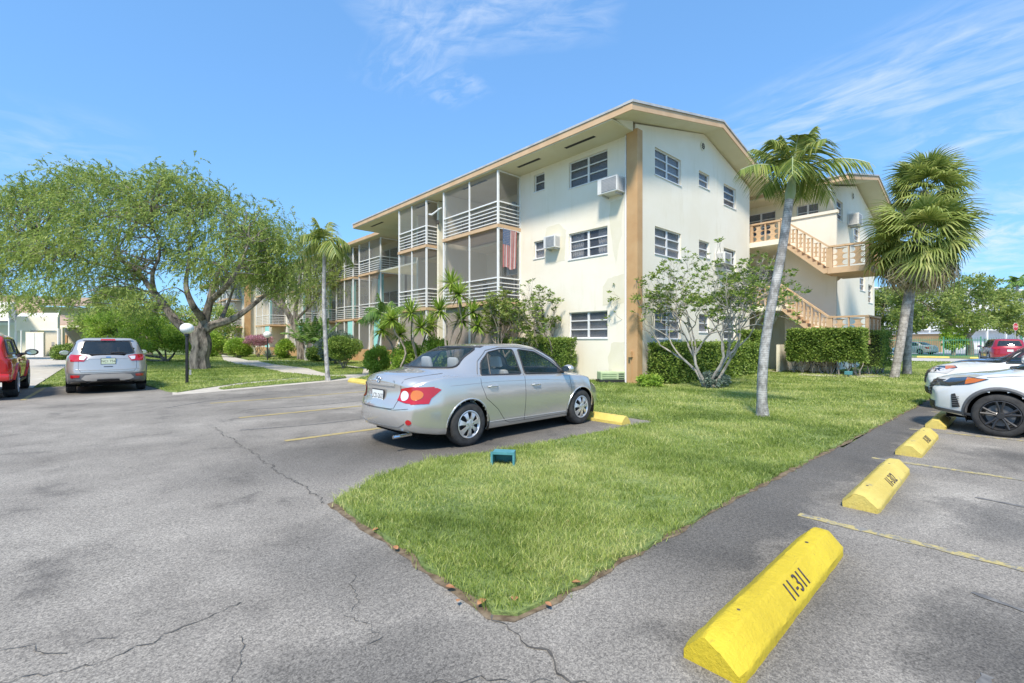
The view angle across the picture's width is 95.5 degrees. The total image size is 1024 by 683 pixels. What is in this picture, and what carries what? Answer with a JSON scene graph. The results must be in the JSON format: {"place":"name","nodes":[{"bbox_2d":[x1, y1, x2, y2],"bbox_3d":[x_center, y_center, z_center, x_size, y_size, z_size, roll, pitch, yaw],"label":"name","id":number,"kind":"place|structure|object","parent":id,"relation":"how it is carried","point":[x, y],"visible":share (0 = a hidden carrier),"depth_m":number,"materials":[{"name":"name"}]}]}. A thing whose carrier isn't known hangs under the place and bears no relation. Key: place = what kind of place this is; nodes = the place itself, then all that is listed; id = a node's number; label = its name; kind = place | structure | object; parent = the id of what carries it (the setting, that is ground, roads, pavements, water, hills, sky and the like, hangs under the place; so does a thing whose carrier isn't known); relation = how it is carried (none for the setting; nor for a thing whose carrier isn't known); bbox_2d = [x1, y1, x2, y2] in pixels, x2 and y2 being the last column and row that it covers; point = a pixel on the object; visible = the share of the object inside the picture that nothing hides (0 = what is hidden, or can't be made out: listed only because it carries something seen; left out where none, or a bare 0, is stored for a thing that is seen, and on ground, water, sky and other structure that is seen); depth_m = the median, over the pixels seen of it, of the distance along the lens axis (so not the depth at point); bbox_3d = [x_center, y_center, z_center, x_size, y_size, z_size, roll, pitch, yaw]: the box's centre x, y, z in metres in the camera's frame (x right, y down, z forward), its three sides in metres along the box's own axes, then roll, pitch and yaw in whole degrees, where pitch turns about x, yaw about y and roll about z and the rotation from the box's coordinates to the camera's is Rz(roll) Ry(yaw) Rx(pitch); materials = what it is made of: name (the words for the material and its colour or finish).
{"place":"outdoors","nodes":[
{"label":"outdoors","id":0,"kind":"place"},
{"bbox_2d":[0,298,64,355],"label":"house","id":1,"kind":"structure","parent":0,"point":[50,339],"depth_m":49.00,"materials":[{"name":"white paint"}]},
{"bbox_2d":[25,332,44,356],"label":"storage shed","id":2,"kind":"structure","parent":1,"relation":"attached to","point":[35,340],"depth_m":45.96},
{"bbox_2d":[0,356,65,388],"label":"path","id":3,"kind":"structure","parent":0,"point":[42,368],"depth_m":26.76,"materials":[{"name":"concrete"}]},
{"bbox_2d":[0,302,15,342],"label":"canvas carport","id":4,"kind":"object","parent":3,"relation":"on","point":[7,317],"visible":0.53,"depth_m":36.99,"materials":[{"name":"white fabric"}]},
{"bbox_2d":[16,313,60,352],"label":"canvas carport","id":5,"kind":"object","parent":3,"relation":"on","point":[51,322],"visible":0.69,"depth_m":40.96,"materials":[{"name":"white fabric"}]},
{"bbox_2d":[47,342,73,359],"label":"shrub","id":6,"kind":"object","parent":3,"relation":"on","point":[56,349],"visible":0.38,"depth_m":37.37,"materials":[{"name":"green plant"}]},
{"bbox_2d":[0,296,91,331],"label":"apartment building","id":7,"kind":"structure","parent":0,"point":[62,312],"depth_m":78.81,"materials":[{"name":"white paint"}]},
{"bbox_2d":[60,315,87,351],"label":"house","id":8,"kind":"structure","parent":0,"point":[73,336],"depth_m":58.00,"materials":[{"name":"paint"}]},
{"bbox_2d":[35,354,319,392],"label":"lawn","id":9,"kind":"structure","parent":0,"point":[197,378],"depth_m":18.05,"materials":[{"name":"green plant"}]},
{"bbox_2d":[81,282,149,332],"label":"fan palm","id":10,"kind":"object","parent":9,"relation":"on","point":[104,299],"visible":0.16,"depth_m":45.18,"materials":[{"name":"green plant"}]},
{"bbox_2d":[78,306,191,361],"bbox_3d":[-27.326,-0.483,34.066,8.447,4.110,4.880,0,0,23],"label":"broadleaf tree","id":11,"kind":"object","parent":9,"relation":"on","point":[172,335],"visible":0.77,"depth_m":33.16,"materials":[{"name":"green plant"}]},
{"bbox_2d":[62,287,244,354],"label":"broadleaf tree","id":12,"kind":"object","parent":9,"relation":"on","point":[184,315],"visible":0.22,"depth_m":51.40,"materials":[{"name":"green plant"}]},
{"bbox_2d":[0,150,317,368],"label":"weeping tree","id":13,"kind":"object","parent":9,"relation":"on","point":[34,249],"visible":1,"depth_m":23.63,"materials":[{"name":"green plant"}]},
{"bbox_2d":[180,323,193,382],"bbox_3d":[-11.462,0.435,16.400,0.430,2.169,0.430,0,0,-42],"label":"garden lamp","id":14,"kind":"object","parent":9,"relation":"on","point":[187,329],"visible":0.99,"depth_m":16.36,"materials":[{"name":"white"}]},
{"bbox_2d":[210,330,227,356],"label":"shrub","id":15,"kind":"object","parent":9,"relation":"on","point":[217,346],"visible":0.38,"depth_m":44.50,"materials":[{"name":"green plant"}]},
{"bbox_2d":[172,355,368,394],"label":"path","id":16,"kind":"structure","parent":0,"point":[283,368],"depth_m":22.44,"materials":[{"name":"concrete"}]},
{"bbox_2d":[294,217,354,380],"bbox_3d":[-7.093,-1.598,17.778,2.136,6.251,2.401,0,0,-42],"label":"palm tree","id":17,"kind":"object","parent":16,"relation":"on","point":[327,247],"visible":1,"depth_m":17.73,"materials":[{"name":"green plant"}]},
{"bbox_2d":[220,374,346,388],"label":"grass","id":18,"kind":"structure","parent":0,"point":[284,380],"depth_m":16.99,"materials":[{"name":"green plant"}]},
{"bbox_2d":[258,359,362,374],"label":"lawn","id":19,"kind":"structure","parent":0,"point":[317,367],"depth_m":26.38,"materials":[{"name":"green plant"}]},
{"bbox_2d":[280,315,321,360],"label":"cycad palm","id":20,"kind":"object","parent":19,"relation":"on","point":[302,330],"visible":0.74,"depth_m":35.80,"materials":[{"name":"green plant"}]},
{"bbox_2d":[305,343,323,361],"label":"shrub","id":21,"kind":"object","parent":19,"relation":"on","point":[311,353],"visible":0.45,"depth_m":33.42,"materials":[{"name":"green plant"}]},
{"bbox_2d":[296,317,340,343],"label":"cycad palm","id":22,"kind":"object","parent":19,"relation":"on","point":[315,332],"visible":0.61,"depth_m":35.60,"materials":[{"name":"green plant"}]},
{"bbox_2d":[315,329,353,363],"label":"shrub","id":23,"kind":"object","parent":19,"relation":"on","point":[333,333],"visible":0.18,"depth_m":30.82,"materials":[{"name":"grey plant"}]},
{"bbox_2d":[321,334,363,368],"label":"shrub","id":24,"kind":"object","parent":19,"relation":"on","point":[344,348],"visible":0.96,"depth_m":24.53,"materials":[{"name":"green plant"}]},
{"bbox_2d":[363,344,390,372],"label":"shrub","id":25,"kind":"object","parent":19,"relation":"on","point":[371,362],"visible":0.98,"depth_m":21.22,"materials":[{"name":"green plant"}]},
{"bbox_2d":[24,347,962,446],"bbox_3d":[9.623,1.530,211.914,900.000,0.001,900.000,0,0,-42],"label":"ground","id":26,"kind":"structure","parent":0,"point":[171,352],"depth_m":41.85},
{"bbox_2d":[202,276,266,353],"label":"apartment building","id":27,"kind":"structure","parent":26,"relation":"on","point":[247,322],"depth_m":54.79,"materials":[{"name":"beige paint"}]},
{"bbox_2d":[256,267,300,354],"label":"apartment building","id":28,"kind":"structure","parent":26,"relation":"on","point":[275,326],"depth_m":50.15,"materials":[{"name":"beige paint"}]},
{"bbox_2d":[282,232,410,361],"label":"apartment building","id":29,"kind":"structure","parent":26,"relation":"on","point":[375,253],"depth_m":36.56,"materials":[{"name":"beige paint"}]},
{"bbox_2d":[352,99,774,383],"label":"apartment building","id":30,"kind":"structure","parent":26,"relation":"on","point":[678,169],"depth_m":19.11,"materials":[{"name":"beige paint"}]},
{"bbox_2d":[503,228,517,269],"bbox_3d":[-0.092,-4.003,20.255,0.920,1.745,0.053,0,0,-42],"label":"flag","id":31,"kind":"object","parent":30,"relation":"hanging from","point":[509,246],"visible":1,"depth_m":20.27,"materials":[{"name":"multicoloured fabric"}]},
{"bbox_2d":[544,234,559,250],"bbox_3d":[1.632,-4.050,19.135,0.376,0.560,0.628,0,0,-42],"label":"air conditioner","id":32,"kind":"object","parent":30,"relation":"attached to","point":[551,242],"visible":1,"depth_m":18.95,"materials":[{"name":"grey plastic"}]},
{"bbox_2d":[568,150,607,189],"bbox_3d":[2.979,-6.640,18.063,0.220,1.080,1.940,0,0,-42],"label":"window","id":33,"kind":"structure","parent":30,"relation":"in","point":[590,169],"depth_m":18.09,"materials":[{"name":"glass"}]},
{"bbox_2d":[568,226,607,260],"bbox_3d":[3.011,-3.780,18.092,0.307,1.080,1.940,0,0,-42],"label":"window","id":34,"kind":"structure","parent":30,"relation":"in","point":[578,239],"depth_m":18.20,"materials":[{"name":"glass"}]},
{"bbox_2d":[570,311,607,338],"bbox_3d":[2.979,-0.625,18.063,0.220,1.070,1.940,0,0,-42],"label":"window","id":35,"kind":"structure","parent":30,"relation":"in","point":[583,325],"depth_m":18.09,"materials":[{"name":"glass"}]},
{"bbox_2d":[597,174,624,198],"bbox_3d":[3.590,-5.600,16.887,0.516,0.620,0.868,0,0,-42],"label":"air conditioner","id":36,"kind":"object","parent":30,"relation":"attached to","point":[610,186],"visible":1,"depth_m":16.68,"materials":[{"name":"grey plastic"}]},
{"bbox_2d":[655,149,681,186],"bbox_3d":[5.998,-6.730,18.042,2.030,1.060,0.218,0,0,-42],"label":"window","id":37,"kind":"structure","parent":30,"relation":"in","point":[666,167],"depth_m":18.11,"materials":[{"name":"glass"}]},
{"bbox_2d":[655,227,681,260],"bbox_3d":[5.998,-3.780,18.042,2.030,1.060,0.218,0,0,-42],"label":"window","id":38,"kind":"structure","parent":30,"relation":"in","point":[666,242],"depth_m":18.11,"materials":[{"name":"glass"}]},
{"bbox_2d":[655,311,681,339],"bbox_3d":[5.998,-0.620,18.042,2.030,1.120,0.218,0,0,-42],"label":"window","id":39,"kind":"structure","parent":30,"relation":"in","point":[674,335],"depth_m":18.09,"materials":[{"name":"glass"}]},
{"bbox_2d":[723,185,736,209],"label":"window","id":40,"kind":"structure","parent":30,"relation":"in","point":[728,195],"depth_m":22.02,"materials":[{"name":"glass"}]},
{"bbox_2d":[750,209,881,371],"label":"staircase","id":41,"kind":"structure","parent":26,"relation":"on","point":[814,254],"depth_m":22.39,"materials":[{"name":"beige paint"}]},
{"bbox_2d":[750,172,891,369],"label":"apartment building","id":42,"kind":"structure","parent":26,"relation":"on","point":[855,296],"depth_m":25.30,"materials":[{"name":"beige paint"}]},
{"bbox_2d":[750,211,775,236],"bbox_3d":[13.711,-6.430,25.588,0.219,1.240,1.560,0,0,-42],"label":"window","id":43,"kind":"structure","parent":42,"relation":"in","point":[768,216],"depth_m":25.57,"materials":[{"name":"glass"}]},
{"bbox_2d":[797,203,818,215],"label":"window","id":44,"kind":"structure","parent":42,"relation":"in","point":[806,209],"depth_m":23.94,"materials":[{"name":"glass"}]},
{"bbox_2d":[848,212,861,227],"bbox_3d":[18.525,-6.520,25.092,0.808,0.660,0.516,0,0,-42],"label":"air conditioner","id":45,"kind":"object","parent":42,"relation":"attached to","point":[854,220],"visible":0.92,"depth_m":24.85,"materials":[{"name":"grey plastic"}]},
{"bbox_2d":[0,380,1023,682],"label":"parking lot","id":46,"kind":"structure","parent":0,"point":[282,554],"depth_m":3.10,"materials":[{"name":"grey asphalt"}]},
{"bbox_2d":[0,334,38,396],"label":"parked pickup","id":47,"kind":"object","parent":46,"relation":"on","point":[14,371],"visible":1,"depth_m":12.39,"materials":[{"name":"metal"}]},
{"bbox_2d":[59,336,146,392],"bbox_3d":[-13.206,0.660,15.129,2.258,1.680,4.566,0,0,-42],"label":"parked crossover","id":48,"kind":"object","parent":46,"relation":"on","point":[102,361],"visible":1,"depth_m":13.52,"materials":[{"name":"metal"}]},
{"bbox_2d":[80,341,134,354],"bbox_3d":[-11.837,0.183,13.631,1.203,0.398,0.281,0,0,-42],"label":"rear window","id":49,"kind":"structure","parent":48,"relation":"in","point":[89,347],"depth_m":13.58,"materials":[{"name":"black glass"}]},
{"bbox_2d":[361,343,596,445],"bbox_3d":[-0.298,0.765,8.151,4.567,1.470,2.100,0,0,-44],"label":"parked sedan","id":50,"kind":"object","parent":46,"relation":"on","point":[466,399],"visible":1,"depth_m":6.88,"materials":[{"name":"metal"}]},
{"bbox_2d":[488,610,588,682],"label":"asphalt crack","id":51,"kind":"object","parent":46,"relation":"on","point":[551,654],"visible":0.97,"depth_m":2.24,"materials":[{"name":"black asphalt"}]},
{"bbox_2d":[586,411,629,424],"bbox_3d":[1.441,1.423,9.100,0.285,0.154,1.871,0,0,-42],"label":"wheel stop","id":52,"kind":"object","parent":46,"relation":"on","point":[616,419],"visible":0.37,"depth_m":8.58,"materials":[{"name":"yellow paint"}]},
{"bbox_2d":[684,527,842,682],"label":"wheel stop","id":53,"kind":"object","parent":46,"relation":"on","point":[738,636],"visible":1,"depth_m":2.40,"materials":[{"name":"yellow paint"}]},
{"bbox_2d":[842,458,909,513],"bbox_3d":[3.768,1.423,4.767,1.877,0.153,0.286,0,0,-43],"label":"wheel stop","id":54,"kind":"object","parent":46,"relation":"on","point":[876,488],"visible":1,"depth_m":4.42,"materials":[{"name":"yellow paint"}]},
{"bbox_2d":[798,513,1023,570],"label":"parking line","id":55,"kind":"object","parent":46,"relation":"on","point":[964,554],"visible":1,"depth_m":3.46,"materials":[{"name":"yellow paint"}]},
{"bbox_2d":[895,427,938,457],"bbox_3d":[5.859,1.423,6.705,1.869,0.154,0.286,0,0,-42],"label":"wheel stop","id":56,"kind":"object","parent":46,"relation":"on","point":[920,443],"visible":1,"depth_m":6.32,"materials":[{"name":"yellow paint"}]},
{"bbox_2d":[925,411,955,429],"bbox_3d":[7.965,1.423,8.628,1.867,0.154,0.286,0,0,-42],"label":"wheel stop","id":57,"kind":"object","parent":46,"relation":"on","point":[941,420],"visible":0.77,"depth_m":8.09,"materials":[{"name":"yellow paint"}]},
{"bbox_2d":[872,457,1023,480],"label":"parking line","id":58,"kind":"object","parent":46,"relation":"on","point":[956,470],"visible":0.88,"depth_m":5.39,"materials":[{"name":"yellow paint"}]},
{"bbox_2d":[924,349,1023,392],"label":"parked suv","id":59,"kind":"object","parent":46,"relation":"on","point":[933,372],"visible":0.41,"depth_m":10.05,"materials":[{"name":"metal"}]},
{"bbox_2d":[929,366,1023,436],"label":"parked crossover","id":60,"kind":"object","parent":46,"relation":"on","point":[990,402],"visible":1,"depth_m":7.43,"materials":[{"name":"metal"}]},
{"bbox_2d":[0,0,1023,318],"label":"sky","id":61,"kind":"structure","parent":0,"point":[343,113],"materials":[{"name":"blue"}]},
{"bbox_2d":[329,360,953,615],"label":"lawn","id":62,"kind":"structure","parent":0,"point":[524,608],"depth_m":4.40,"materials":[{"name":"green plant"}]},
{"bbox_2d":[356,293,406,358],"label":"palm tree","id":63,"kind":"object","parent":62,"relation":"on","point":[371,314],"visible":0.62,"depth_m":21.42,"materials":[{"name":"green plant"}]},
{"bbox_2d":[387,339,423,368],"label":"shrub","id":64,"kind":"object","parent":62,"relation":"on","point":[397,357],"visible":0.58,"depth_m":20.03,"materials":[{"name":"green plant"}]},
{"bbox_2d":[376,296,435,366],"bbox_3d":[-4.478,-0.207,19.580,2.935,3.541,1.714,0,0,13],"label":"sword leaved plant","id":65,"kind":"object","parent":62,"relation":"on","point":[420,323],"visible":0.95,"depth_m":19.44,"materials":[{"name":"green plant"}]},
{"bbox_2d":[370,309,443,367],"bbox_3d":[-4.610,0.032,20.643,3.580,3.019,1.903,0,0,1],"label":"sword leaved plant","id":66,"kind":"object","parent":62,"relation":"on","point":[399,332],"visible":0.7,"depth_m":20.53,"materials":[{"name":"green plant"}]},
{"bbox_2d":[419,333,452,366],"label":"shrub","id":67,"kind":"object","parent":62,"relation":"on","point":[441,360],"visible":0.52,"depth_m":19.73,"materials":[{"name":"green plant"}]},
{"bbox_2d":[423,264,474,359],"bbox_3d":[-2.417,-0.838,19.155,2.580,4.804,2.299,0,0,-42],"label":"sword leaved plant","id":68,"kind":"object","parent":62,"relation":"on","point":[452,282],"visible":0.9,"depth_m":19.11,"materials":[{"name":"green plant"}]},
{"bbox_2d":[458,297,490,349],"bbox_3d":[-1.473,-0.136,18.622,1.460,3.363,1.351,0,0,10],"label":"sword leaved plant","id":69,"kind":"object","parent":62,"relation":"on","point":[477,326],"visible":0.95,"depth_m":18.53,"materials":[{"name":"green plant"}]},
{"bbox_2d":[491,449,515,465],"bbox_3d":[-0.098,1.397,5.615,0.290,0.165,0.190,0,0,10],"label":"utility cover","id":70,"kind":"object","parent":62,"relation":"on","point":[502,454],"visible":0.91,"depth_m":5.64,"materials":[{"name":"blue plastic"}]},
{"bbox_2d":[481,286,542,357],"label":"twiggy tree","id":71,"kind":"object","parent":62,"relation":"on","point":[504,307],"visible":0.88,"depth_m":18.67,"materials":[{"name":"green plant"}]},
{"bbox_2d":[497,336,531,365],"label":"hedge","id":72,"kind":"object","parent":62,"relation":"on","point":[511,360],"visible":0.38,"depth_m":19.48,"materials":[{"name":"green plant"}]},
{"bbox_2d":[505,278,564,366],"bbox_3d":[1.001,-0.472,18.484,2.583,4.032,3.825,0,0,27],"label":"twiggy tree","id":73,"kind":"object","parent":62,"relation":"on","point":[535,304],"visible":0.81,"depth_m":18.37,"materials":[{"name":"green plant"}]},
{"bbox_2d":[530,335,577,367],"bbox_3d":[1.625,0.627,18.204,1.188,1.820,2.036,0,0,-42],"label":"hedge","id":74,"kind":"object","parent":62,"relation":"on","point":[563,350],"visible":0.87,"depth_m":17.79,"materials":[{"name":"green plant"}]},
{"bbox_2d":[596,371,624,382],"bbox_3d":[3.598,1.300,16.899,1.000,0.440,0.522,0,0,-6],"label":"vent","id":75,"kind":"object","parent":62,"relation":"on","point":[612,376],"visible":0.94,"depth_m":16.66,"materials":[{"name":"white metal"}]},
{"bbox_2d":[328,400,926,621],"bbox_3d":[9.760,1.496,12.764,28.444,0.001,2.598,0,0,-41],"label":"soil edge","id":76,"kind":"object","parent":62,"relation":"on","point":[461,594],"visible":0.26,"depth_m":3.18,"materials":[{"name":"brown soil"}]},
{"bbox_2d":[636,373,664,387],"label":"shrub","id":77,"kind":"object","parent":62,"relation":"on","point":[643,380],"visible":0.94,"depth_m":15.01,"materials":[{"name":"green plant"}]},
{"bbox_2d":[645,339,759,383],"bbox_3d":[8.087,0.728,18.877,8.306,1.686,1.402,0,0,-42],"label":"hedge","id":78,"kind":"object","parent":62,"relation":"on","point":[668,366],"visible":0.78,"depth_m":17.06,"materials":[{"name":"green plant"}]},
{"bbox_2d":[601,237,812,386],"bbox_3d":[6.612,-0.819,15.053,4.864,4.757,6.747,0,0,-21],"label":"twiggy tree","id":79,"kind":"object","parent":62,"relation":"on","point":[728,295],"visible":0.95,"depth_m":14.75,"materials":[{"name":"green plant"}]},
{"bbox_2d":[699,370,731,387],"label":"shrub","id":80,"kind":"object","parent":62,"relation":"on","point":[724,380],"visible":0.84,"depth_m":14.72,"materials":[{"name":"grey plant"}]},
{"bbox_2d":[737,327,769,369],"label":"hedge","id":81,"kind":"object","parent":62,"relation":"on","point":[755,335],"visible":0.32,"depth_m":21.58,"materials":[{"name":"green plant"}]},
{"bbox_2d":[732,126,875,416],"bbox_3d":[5.507,-1.340,9.315,2.340,5.726,1.991,0,0,3],"label":"palm tree","id":82,"kind":"object","parent":62,"relation":"on","point":[801,175],"visible":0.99,"depth_m":9.13,"materials":[{"name":"green plant"}]},
{"bbox_2d":[784,325,870,375],"bbox_3d":[14.079,0.393,20.861,1.402,2.289,3.294,0,0,-42],"label":"hedge","id":83,"kind":"object","parent":62,"relation":"on","point":[849,344],"visible":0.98,"depth_m":20.46,"materials":[{"name":"green plant"}]},
{"bbox_2d":[859,329,894,373],"bbox_3d":[16.443,0.461,21.015,2.421,2.151,1.267,0,0,-42],"label":"hedge","id":84,"kind":"object","parent":62,"relation":"on","point":[879,345],"visible":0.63,"depth_m":20.39,"materials":[{"name":"green plant"}]},
{"bbox_2d":[854,188,994,377],"bbox_3d":[16.422,-2.222,18.737,4.271,7.535,4.306,0,0,-42],"label":"fan palm","id":85,"kind":"object","parent":62,"relation":"on","point":[921,262],"visible":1,"depth_m":18.12,"materials":[{"name":"green plant"}]},
{"bbox_2d":[875,144,983,374],"bbox_3d":[18.570,-3.506,20.772,3.737,10.055,3.687,0,0,-42],"label":"fan palm","id":86,"kind":"object","parent":62,"relation":"on","point":[917,171],"visible":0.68,"depth_m":20.29,"materials":[{"name":"green plant"}]},
{"bbox_2d":[891,357,965,361],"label":"road","id":87,"kind":"structure","parent":0,"point":[932,359],"depth_m":38.65,"materials":[{"name":"grey asphalt"}]},
{"bbox_2d":[977,339,1023,357],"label":"parked suv","id":88,"kind":"object","parent":87,"relation":"on","point":[1000,347],"visible":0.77,"depth_m":33.34,"materials":[{"name":"metal"}]},
{"bbox_2d":[892,349,978,354],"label":"lot","id":89,"kind":"structure","parent":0,"point":[963,351],"depth_m":62.99,"materials":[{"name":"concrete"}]},
{"bbox_2d":[892,342,937,353],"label":"parked sedan","id":90,"kind":"object","parent":89,"relation":"on","point":[924,347],"visible":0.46,"depth_m":53.62,"materials":[{"name":"metal"}]},
{"bbox_2d":[889,332,953,351],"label":"carport","id":91,"kind":"object","parent":89,"relation":"on","point":[925,337],"visible":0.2,"depth_m":67.81,"materials":[{"name":"white paint"}]},
{"bbox_2d":[874,287,1023,348],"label":"apartment building","id":92,"kind":"structure","parent":89,"relation":"on","point":[988,334],"depth_m":88.77,"materials":[{"name":"white paint"}]},
{"bbox_2d":[998,290,1023,337],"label":"broadleaf tree","id":93,"kind":"object","parent":89,"relation":"on","point":[1021,293],"visible":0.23,"depth_m":51.87,"materials":[{"name":"green plant"}]},
{"bbox_2d":[1004,274,1023,338],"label":"palm tree","id":94,"kind":"object","parent":89,"relation":"on","point":[1016,284],"visible":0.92,"depth_m":84.88,"materials":[{"name":"green plant"}]},
{"bbox_2d":[912,354,976,358],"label":"lawn","id":95,"kind":"structure","parent":0,"point":[962,356],"depth_m":45.88,"materials":[{"name":"green plant"}]},
{"bbox_2d":[874,285,920,352],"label":"broadleaf tree","id":96,"kind":"object","parent":95,"relation":"on","point":[879,302],"visible":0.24,"depth_m":52.96,"materials":[{"name":"green plant"}]},
{"bbox_2d":[883,272,1023,354],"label":"broadleaf tree","id":97,"kind":"object","parent":95,"relation":"on","point":[951,305],"visible":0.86,"depth_m":48.06,"materials":[{"name":"green plant"}]},
{"bbox_2d":[939,326,969,354],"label":"broadleaf tree","id":98,"kind":"object","parent":95,"relation":"on","point":[949,335],"visible":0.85,"depth_m":46.78,"materials":[{"name":"green plant"}]},
{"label":"lawn","id":99,"kind":"structure","parent":0,"visible":0},
{"bbox_2d":[223,336,253,357],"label":"shrub","id":100,"kind":"object","parent":99,"relation":"on","point":[237,347],"visible":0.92,"depth_m":43.41,"materials":[{"name":"green plant"}]},
{"bbox_2d":[243,334,274,356],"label":"flowering shrub","id":101,"kind":"object","parent":99,"relation":"on","point":[258,340],"visible":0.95,"depth_m":43.60,"materials":[{"name":"pink plant"}]},
{"bbox_2d":[273,338,296,358],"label":"shrub","id":102,"kind":"object","parent":99,"relation":"on","point":[283,347],"visible":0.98,"depth_m":39.50,"materials":[{"name":"green plant"}]},
{"bbox_2d":[219,216,357,359],"bbox_3d":[-18.165,-4.467,38.108,12.559,11.929,6.365,0,0,16],"label":"weeping tree","id":103,"kind":"object","parent":99,"relation":"on","point":[300,347],"visible":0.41,"depth_m":37.80,"materials":[{"name":"green plant"}]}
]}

